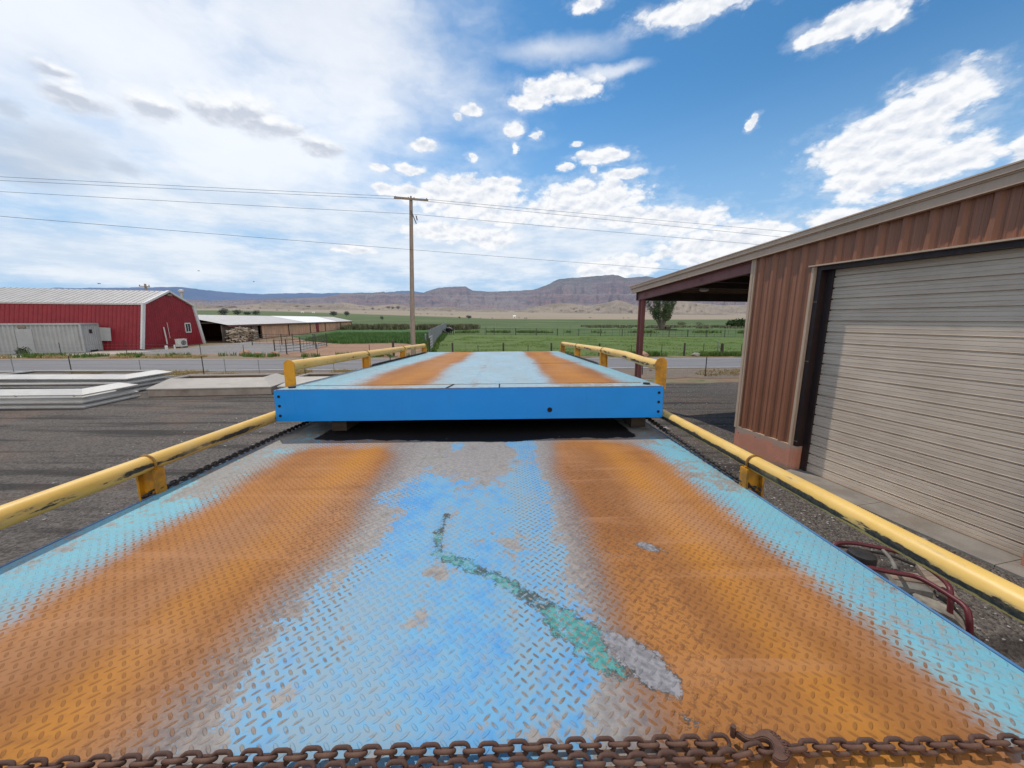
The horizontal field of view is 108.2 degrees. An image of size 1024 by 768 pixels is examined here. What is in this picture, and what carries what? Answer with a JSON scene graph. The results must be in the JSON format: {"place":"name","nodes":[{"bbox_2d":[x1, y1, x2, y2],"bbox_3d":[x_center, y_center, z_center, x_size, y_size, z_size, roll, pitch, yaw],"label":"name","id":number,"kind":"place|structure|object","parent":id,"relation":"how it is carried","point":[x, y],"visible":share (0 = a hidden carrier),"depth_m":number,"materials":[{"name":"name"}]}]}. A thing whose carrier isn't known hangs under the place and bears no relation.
{"place":"outdoors","nodes":[
{"label":"outdoors","id":0,"kind":"place"},
{"bbox_2d":[1,350,149,357],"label":"concrete slab","id":1,"kind":"structure","parent":0,"point":[114,352],"depth_m":33.05,"materials":[{"name":"grey concrete"}]},
{"bbox_2d":[14,346,31,354],"bbox_3d":[-40.133,-2.639,30.417,1.111,0.903,1.109,0,10,0],"label":"shrub","id":2,"kind":"object","parent":1,"relation":"on","point":[23,350],"visible":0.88,"depth_m":30.34,"materials":[{"name":"green plant"}]},
{"bbox_2d":[0,323,111,353],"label":"shipping container","id":3,"kind":"object","parent":1,"relation":"on","point":[49,337],"visible":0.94,"depth_m":32.24,"materials":[{"name":"white metal"}]},
{"bbox_2d":[14,329,35,351],"bbox_3d":[-41.482,-3.706,31.574,1.000,1.950,0.040,-4,11,-21],"label":"side door","id":4,"kind":"structure","parent":3,"relation":"in","point":[24,337],"depth_m":31.54,"materials":[{"name":"white metal"}]},
{"bbox_2d":[0,287,205,349],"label":"red barn","id":5,"kind":"structure","parent":0,"point":[150,319],"depth_m":36.22,"materials":[{"name":"metal"}]},
{"bbox_2d":[184,323,191,332],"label":"window","id":6,"kind":"structure","parent":5,"relation":"in","point":[187,325],"depth_m":42.78,"materials":[{"name":"white glass"}]},
{"bbox_2d":[61,369,357,375],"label":"dry grass","id":7,"kind":"structure","parent":0,"point":[177,372],"depth_m":20.43,"materials":[{"name":"beige plant"}]},
{"bbox_2d":[48,287,422,300],"bbox_3d":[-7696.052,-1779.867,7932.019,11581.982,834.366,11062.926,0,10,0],"label":"hills","id":8,"kind":"structure","parent":0,"point":[192,293],"depth_m":8552.55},
{"bbox_2d":[182,340,420,355],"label":"red dirt","id":9,"kind":"structure","parent":0,"point":[330,348],"depth_m":37.55,"materials":[{"name":"brown soil"}]},
{"bbox_2d":[240,350,250,355],"bbox_3d":[-22.015,-2.538,30.608,0.916,0.611,0.809,-5,11,-27],"label":"rock","id":10,"kind":"object","parent":9,"relation":"on","point":[246,351],"visible":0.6,"depth_m":30.37,"materials":[{"name":"beige stone"}]},
{"bbox_2d":[0,358,740,371],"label":"road","id":11,"kind":"structure","parent":0,"point":[230,365],"depth_m":24.43,"materials":[{"name":"grey asphalt"}]},
{"bbox_2d":[83,358,622,359],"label":"road marking","id":12,"kind":"object","parent":11,"relation":"on","point":[164,359],"visible":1,"depth_m":27.37,"materials":[{"name":"paint"}]},
{"bbox_2d":[163,367,648,370],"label":"road marking","id":13,"kind":"object","parent":11,"relation":"on","point":[330,369],"depth_m":22.00,"materials":[{"name":"paint"}]},
{"bbox_2d":[293,330,448,343],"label":"crop field","id":14,"kind":"structure","parent":0,"point":[322,333],"depth_m":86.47,"materials":[{"name":"green plant"}]},
{"bbox_2d":[426,332,442,351],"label":"verge weeds","id":15,"kind":"object","parent":14,"relation":"on","point":[435,346],"visible":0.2,"depth_m":37.20,"materials":[{"name":"green plant"}]},
{"bbox_2d":[445,327,452,334],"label":"cow","id":16,"kind":"object","parent":14,"relation":"on","point":[447,329],"visible":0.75,"depth_m":69.28},
{"bbox_2d":[0,309,745,382],"bbox_3d":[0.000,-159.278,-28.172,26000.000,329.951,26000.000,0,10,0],"label":"ground","id":17,"kind":"structure","parent":0,"point":[485,319],"depth_m":448.36,"materials":[{"name":"beige soil"}]},
{"bbox_2d":[0,354,206,358],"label":"dry grass","id":18,"kind":"structure","parent":17,"relation":"on","point":[132,356],"depth_m":28.70,"materials":[{"name":"green plant"}]},
{"bbox_2d":[174,339,187,347],"bbox_3d":[-34.594,-4.254,38.750,0.412,0.920,1.160,2,10,8],"label":"air conditioner","id":19,"kind":"object","parent":17,"relation":"on","point":[179,343],"visible":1,"depth_m":38.53,"materials":[{"name":"white metal"}]},
{"bbox_2d":[7,351,409,357],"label":"verge weeds","id":20,"kind":"object","parent":17,"relation":"on","point":[35,355],"visible":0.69,"depth_m":29.34,"materials":[{"name":"green plant"}]},
{"bbox_2d":[58,342,369,355],"bbox_3d":[-28.750,-2.677,29.573,34.548,1.370,0.833,0,10,0],"label":"wire fence","id":21,"kind":"object","parent":17,"relation":"on","point":[199,345],"visible":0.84,"depth_m":29.72,"materials":[{"name":"grey metal"}]},
{"bbox_2d":[218,308,227,314],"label":"tree","id":22,"kind":"object","parent":17,"relation":"on","point":[223,310],"visible":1,"depth_m":559.43,"materials":[{"name":"green plant"}]},
{"bbox_2d":[127,342,323,354],"bbox_3d":[-27.771,-3.697,38.078,17.577,0.001,16.314,2,10,13],"label":"gravel pad","id":23,"kind":"object","parent":17,"relation":"on","point":[221,349],"visible":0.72,"depth_m":36.29,"materials":[{"name":"grey gravel"}]},
{"bbox_2d":[251,333,326,353],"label":"corral fence","id":24,"kind":"object","parent":23,"relation":"on","point":[303,343],"visible":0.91,"depth_m":40.57,"materials":[{"name":"metal"}]},
{"bbox_2d":[224,326,260,342],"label":"wood pile","id":25,"kind":"object","parent":17,"relation":"on","point":[236,334],"visible":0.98,"depth_m":48.00,"materials":[{"name":"beige wood"}]},
{"bbox_2d":[198,315,352,341],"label":"plank shed","id":26,"kind":"structure","parent":17,"relation":"on","point":[215,325],"depth_m":63.44,"materials":[{"name":"metal"}]},
{"bbox_2d":[0,368,739,378],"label":"road shoulder","id":27,"kind":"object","parent":17,"relation":"on","point":[678,373],"visible":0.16,"depth_m":20.46},
{"bbox_2d":[10,356,642,374],"bbox_3d":[-10.317,-0.882,19.768,34.682,1.250,0.355,0,10,-1],"label":"wire fence","id":28,"kind":"object","parent":27,"relation":"on","point":[186,364],"visible":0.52,"depth_m":19.63,"materials":[{"name":"grey metal"}]},
{"bbox_2d":[339,323,480,329],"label":"field brush","id":29,"kind":"object","parent":17,"relation":"on","point":[399,326],"visible":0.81,"depth_m":99.45,"materials":[{"name":"green plant"}]},
{"bbox_2d":[394,196,427,354],"bbox_3d":[-7.500,-7.966,28.673,2.529,12.306,0.435,0,10,0],"label":"utility pole","id":30,"kind":"object","parent":17,"relation":"on","point":[412,308],"visible":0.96,"depth_m":28.43,"materials":[{"name":"wood"}]},
{"bbox_2d":[1,216,672,269],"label":"power line","id":31,"kind":"object","parent":30,"relation":"attached to","point":[307,241],"visible":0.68,"depth_m":24.85,"materials":[{"name":"metal"}]},
{"bbox_2d":[0,191,758,244],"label":"power line","id":32,"kind":"object","parent":30,"relation":"attached to","point":[363,211],"visible":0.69,"depth_m":27.00,"materials":[{"name":"metal"}]},
{"bbox_2d":[0,180,777,236],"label":"power line","id":33,"kind":"object","parent":30,"relation":"attached to","point":[381,198],"visible":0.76,"depth_m":27.07,"materials":[{"name":"metal"}]},
{"bbox_2d":[12,177,787,231],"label":"power line","id":34,"kind":"object","parent":30,"relation":"attached to","point":[378,195],"visible":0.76,"depth_m":27.10,"materials":[{"name":"metal"}]},
{"bbox_2d":[428,323,446,346],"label":"windbreak fence","id":35,"kind":"object","parent":17,"relation":"on","point":[434,333],"visible":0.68,"depth_m":45.06,"materials":[{"name":"grey metal"}]},
{"bbox_2d":[0,382,1023,668],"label":"yard","id":36,"kind":"structure","parent":17,"relation":"on","point":[40,450],"depth_m":8.54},
{"bbox_2d":[0,394,140,408],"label":"trough frame","id":37,"kind":"object","parent":36,"relation":"on","point":[50,406],"visible":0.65,"depth_m":12.60,"materials":[{"name":"grey metal"}]},
{"bbox_2d":[0,389,138,404],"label":"trough frame","id":38,"kind":"object","parent":37,"relation":"on","point":[61,399],"visible":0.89,"depth_m":12.67,"materials":[{"name":"grey metal"}]},
{"bbox_2d":[0,382,138,396],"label":"trough frame","id":39,"kind":"object","parent":38,"relation":"on","point":[101,387],"visible":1,"depth_m":12.72,"materials":[{"name":"white metal"}]},
{"bbox_2d":[0,382,160,390],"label":"trough frame","id":40,"kind":"object","parent":36,"relation":"on","point":[139,388],"visible":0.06,"depth_m":15.26,"materials":[{"name":"grey metal"}]},
{"bbox_2d":[0,378,167,388],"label":"trough frame","id":41,"kind":"object","parent":40,"relation":"on","point":[143,383],"visible":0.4,"depth_m":15.08,"materials":[{"name":"grey metal"}]},
{"bbox_2d":[0,374,174,383],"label":"trough frame","id":42,"kind":"object","parent":41,"relation":"on","point":[143,379],"visible":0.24,"depth_m":15.17,"materials":[{"name":"white metal"}]},
{"bbox_2d":[0,370,172,379],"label":"trough frame","id":43,"kind":"object","parent":42,"relation":"on","point":[23,375],"visible":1,"depth_m":15.28,"materials":[{"name":"white metal"}]},
{"bbox_2d":[146,373,284,396],"bbox_3d":[-12.004,-0.029,15.576,4.550,0.620,2.100,-1,10,-6],"label":"concrete trough","id":44,"kind":"object","parent":36,"relation":"on","point":[220,384],"visible":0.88,"depth_m":14.76,"materials":[{"name":"grey concrete"}]},
{"bbox_2d":[277,373,341,388],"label":"concrete slab","id":45,"kind":"structure","parent":36,"relation":"on","point":[304,378],"depth_m":15.31,"materials":[{"name":"grey concrete"}]},
{"bbox_2d":[0,409,1023,767],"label":"weighbridge module","id":46,"kind":"object","parent":36,"relation":"on","point":[474,583],"visible":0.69,"depth_m":1.17,"materials":[{"name":"blue paint"}]},
{"bbox_2d":[141,421,311,498],"bbox_3d":[-1.995,0.443,3.119,0.062,0.048,2.266,-1,8,-1],"label":"tie down chain","id":47,"kind":"object","parent":46,"relation":"on","point":[204,468],"visible":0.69,"depth_m":2.52,"materials":[{"name":"black metal"}]},
{"bbox_2d":[332,421,360,430],"bbox_3d":[-1.546,0.318,3.549,0.130,0.128,0.500,-1,8,-1],"label":"timber block","id":48,"kind":"object","parent":46,"relation":"on","point":[342,425],"depth_m":3.31,"materials":[{"name":"brown wood"}]},
{"bbox_2d":[0,723,789,767],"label":"steel chain","id":49,"kind":"object","parent":46,"relation":"on","point":[775,742],"visible":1,"depth_m":0.76,"materials":[{"name":"brown metal"}]},
{"bbox_2d":[273,341,666,421],"bbox_3d":[-0.408,-0.387,6.240,3.475,0.521,6.337,-1,8,-1],"label":"weighbridge module","id":50,"kind":"object","parent":46,"relation":"on","point":[561,383],"visible":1,"depth_m":3.16,"materials":[{"name":"blue paint"}]},
{"bbox_2d":[370,352,425,366],"bbox_3d":[-2.055,-0.501,7.105,0.037,0.055,3.710,-1,8,-1],"label":"tie down chain","id":51,"kind":"object","parent":50,"relation":"on","point":[396,359],"visible":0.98,"depth_m":6.46,"materials":[{"name":"black metal"}]},
{"bbox_2d":[567,353,598,364],"bbox_3d":[1.216,-0.464,6.636,0.037,0.051,2.750,-1,8,-1],"label":"tie down chain","id":52,"kind":"object","parent":50,"relation":"on","point":[588,360],"visible":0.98,"depth_m":6.17,"materials":[{"name":"grey metal"}]},
{"bbox_2d":[117,733,1023,767],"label":"steel chain","id":53,"kind":"object","parent":46,"relation":"on","point":[659,759],"visible":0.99,"depth_m":0.75,"materials":[{"name":"brown metal"}]},
{"bbox_2d":[620,417,645,426],"bbox_3d":[1.144,0.290,3.606,0.130,0.128,0.500,-1,8,-1],"label":"timber block","id":54,"kind":"object","parent":46,"relation":"on","point":[637,422],"depth_m":3.36,"materials":[{"name":"brown wood"}]},
{"bbox_2d":[646,417,761,492],"bbox_3d":[1.275,0.387,3.049,0.062,0.058,2.113,-1,10,-3],"label":"tie down chain","id":55,"kind":"object","parent":46,"relation":"on","point":[732,475],"visible":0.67,"depth_m":2.49,"materials":[{"name":"black metal"}]},
{"bbox_2d":[25,384,1022,640],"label":"loose stones","id":56,"kind":"object","parent":36,"relation":"on","point":[725,466],"visible":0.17,"depth_m":5.88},
{"bbox_2d":[786,469,1023,579],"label":"concrete apron","id":57,"kind":"object","parent":36,"relation":"on","point":[1004,561],"visible":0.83,"depth_m":5.31,"materials":[{"name":"grey concrete"}]},
{"bbox_2d":[832,541,979,639],"bbox_3d":[4.087,2.036,3.155,2.775,0.887,1.086,3,10,14],"label":"engine machine","id":58,"kind":"object","parent":36,"relation":"on","point":[915,585],"visible":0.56,"depth_m":3.23,"materials":[{"name":"red painted metal"},{"name":"black plastic"}]},
{"bbox_2d":[436,334,743,355],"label":"pasture","id":59,"kind":"structure","parent":17,"relation":"on","point":[459,345],"depth_m":45.00,"materials":[{"name":"green plant"}]},
{"bbox_2d":[428,336,432,351],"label":"pipe gate","id":60,"kind":"structure","parent":59,"relation":"on","point":[429,339],"depth_m":31.87,"materials":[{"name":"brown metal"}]},
{"bbox_2d":[392,340,741,355],"bbox_3d":[8.695,-2.828,30.144,36.768,1.472,0.318,0,10,-1],"label":"wire fence","id":61,"kind":"object","parent":59,"relation":"on","point":[684,348],"visible":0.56,"depth_m":30.04,"materials":[{"name":"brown wood"}]},
{"bbox_2d":[429,350,741,356],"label":"verge weeds","id":62,"kind":"object","parent":59,"relation":"on","point":[703,353],"visible":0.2,"depth_m":29.79,"materials":[{"name":"green plant"}]},
{"bbox_2d":[453,326,743,336],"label":"pipe fence","id":63,"kind":"object","parent":59,"relation":"on","point":[578,333],"visible":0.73,"depth_m":64.03,"materials":[{"name":"metal"}]},
{"bbox_2d":[629,159,1023,565],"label":"metal building","id":64,"kind":"structure","parent":17,"relation":"on","point":[882,358],"depth_m":5.77,"materials":[{"name":"brown metal"}]},
{"bbox_2d":[806,248,1023,557],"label":"roll up door","id":65,"kind":"structure","parent":64,"relation":"in","point":[919,410],"depth_m":5.43,"materials":[{"name":"beige metal"}]},
{"bbox_2d":[185,275,746,310],"bbox_3d":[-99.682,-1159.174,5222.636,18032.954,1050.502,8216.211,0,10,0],"label":"hills","id":66,"kind":"structure","parent":0,"point":[591,290],"depth_m":5962.18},
{"bbox_2d":[193,300,746,314],"bbox_3d":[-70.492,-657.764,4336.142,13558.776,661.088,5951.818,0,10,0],"label":"hills","id":67,"kind":"structure","parent":0,"point":[679,307],"depth_m":4030.91,"materials":[{"name":"soil"}]},
{"bbox_2d":[0,0,1023,293],"label":"sky","id":68,"kind":"structure","parent":0,"point":[792,116],"materials":[{"name":"blue"}]},
{"bbox_2d":[447,327,743,336],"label":"meadow","id":69,"kind":"structure","parent":0,"point":[617,332],"depth_m":86.53,"materials":[{"name":"green plant"}]},
{"bbox_2d":[455,330,743,333],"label":"field brush","id":70,"kind":"object","parent":69,"relation":"on","point":[542,331],"visible":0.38,"depth_m":77.36,"materials":[{"name":"green plant"}]},
{"bbox_2d":[645,301,676,328],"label":"spreading tree","id":71,"kind":"object","parent":69,"relation":"on","point":[666,307],"visible":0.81,"depth_m":95.43,"materials":[{"name":"green plant"}]},
{"bbox_2d":[581,324,744,328],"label":"field brush","id":72,"kind":"object","parent":69,"relation":"on","point":[671,326],"visible":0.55,"depth_m":122.61,"materials":[{"name":"green plant"}]},
{"bbox_2d":[654,327,676,329],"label":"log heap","id":73,"kind":"object","parent":69,"relation":"on","point":[667,328],"visible":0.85,"depth_m":96.16,"materials":[{"name":"wood"}]},
{"bbox_2d":[725,318,745,326],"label":"shrub","id":74,"kind":"object","parent":69,"relation":"on","point":[738,322],"visible":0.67,"depth_m":125.27,"materials":[{"name":"green plant"}]},
{"bbox_2d":[649,368,739,375],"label":"dry grass","id":75,"kind":"structure","parent":0,"point":[733,372],"depth_m":20.62,"materials":[{"name":"plant"}]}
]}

